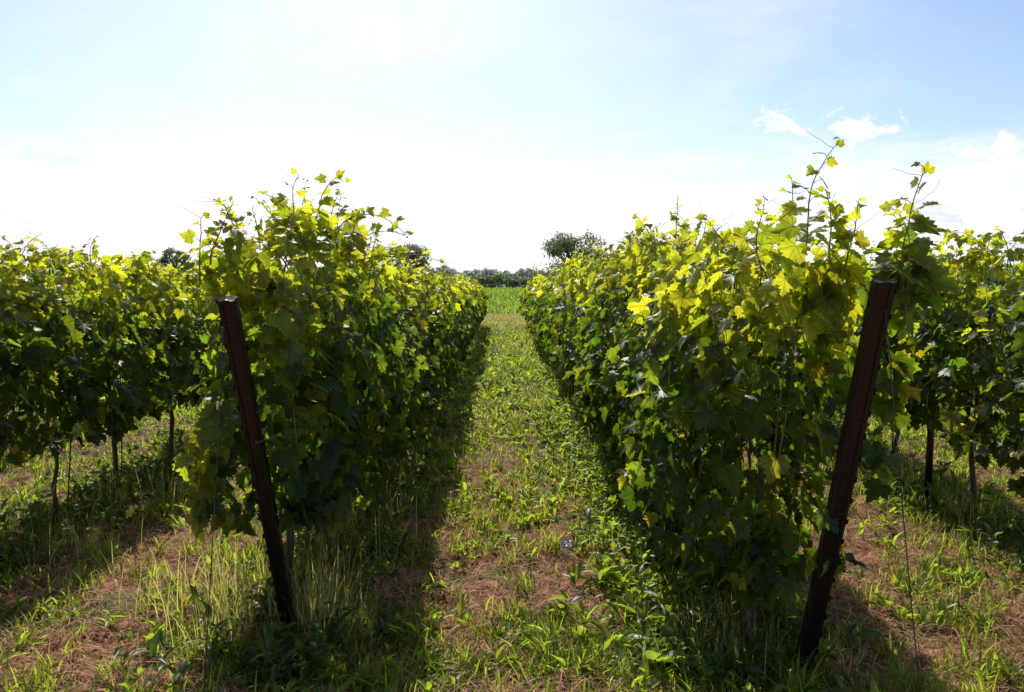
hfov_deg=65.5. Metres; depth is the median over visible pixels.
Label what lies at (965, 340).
grapevine row
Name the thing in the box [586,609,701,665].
dock plant
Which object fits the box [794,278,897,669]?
trellis end post
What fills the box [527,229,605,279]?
oak tree
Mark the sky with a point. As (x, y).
(494, 128)
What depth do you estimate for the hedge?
162.86 m
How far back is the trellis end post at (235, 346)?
3.14 m
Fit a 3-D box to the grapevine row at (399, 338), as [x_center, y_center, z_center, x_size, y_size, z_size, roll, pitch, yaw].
[-1.030,-0.726,15.509,1.297,2.207,25.086,0,5,-1]
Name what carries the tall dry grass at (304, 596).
on the ground at (110, 584)
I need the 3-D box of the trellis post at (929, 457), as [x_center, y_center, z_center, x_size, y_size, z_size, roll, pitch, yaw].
[2.997,0.350,5.683,0.052,1.670,0.050,0,5,-1]
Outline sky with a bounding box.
[0,0,1023,275]
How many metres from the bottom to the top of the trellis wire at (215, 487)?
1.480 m
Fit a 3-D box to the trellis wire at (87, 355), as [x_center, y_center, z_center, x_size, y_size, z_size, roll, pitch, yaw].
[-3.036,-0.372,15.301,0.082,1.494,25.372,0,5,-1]
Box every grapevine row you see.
[0,226,321,528]
[7,275,201,427]
[165,162,487,591]
[519,133,961,646]
[701,224,1023,518]
[861,279,1021,415]
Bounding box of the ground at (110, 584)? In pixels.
[0,282,1023,691]
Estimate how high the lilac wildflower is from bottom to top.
0.143 m
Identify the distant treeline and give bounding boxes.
[52,264,1023,278]
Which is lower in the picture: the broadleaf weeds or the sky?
the broadleaf weeds
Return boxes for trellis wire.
[0,300,194,432]
[203,314,348,691]
[679,310,919,691]
[921,308,1020,424]
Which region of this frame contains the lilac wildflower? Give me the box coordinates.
[560,538,574,563]
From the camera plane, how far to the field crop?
45.46 m
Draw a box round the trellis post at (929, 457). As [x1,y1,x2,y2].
[923,308,935,499]
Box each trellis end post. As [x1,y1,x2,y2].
[215,296,295,631]
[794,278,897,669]
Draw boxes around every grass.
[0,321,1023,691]
[0,350,1023,687]
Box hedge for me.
[40,274,1021,287]
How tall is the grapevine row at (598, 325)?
2.199 m
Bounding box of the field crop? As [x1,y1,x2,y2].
[481,287,525,325]
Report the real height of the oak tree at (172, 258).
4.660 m
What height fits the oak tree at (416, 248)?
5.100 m
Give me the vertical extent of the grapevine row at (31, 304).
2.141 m
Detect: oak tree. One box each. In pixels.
[156,247,192,276]
[388,242,440,275]
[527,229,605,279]
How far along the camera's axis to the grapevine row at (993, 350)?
7.95 m
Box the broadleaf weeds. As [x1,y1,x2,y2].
[0,324,1023,691]
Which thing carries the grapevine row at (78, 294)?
on the ground at (110, 584)

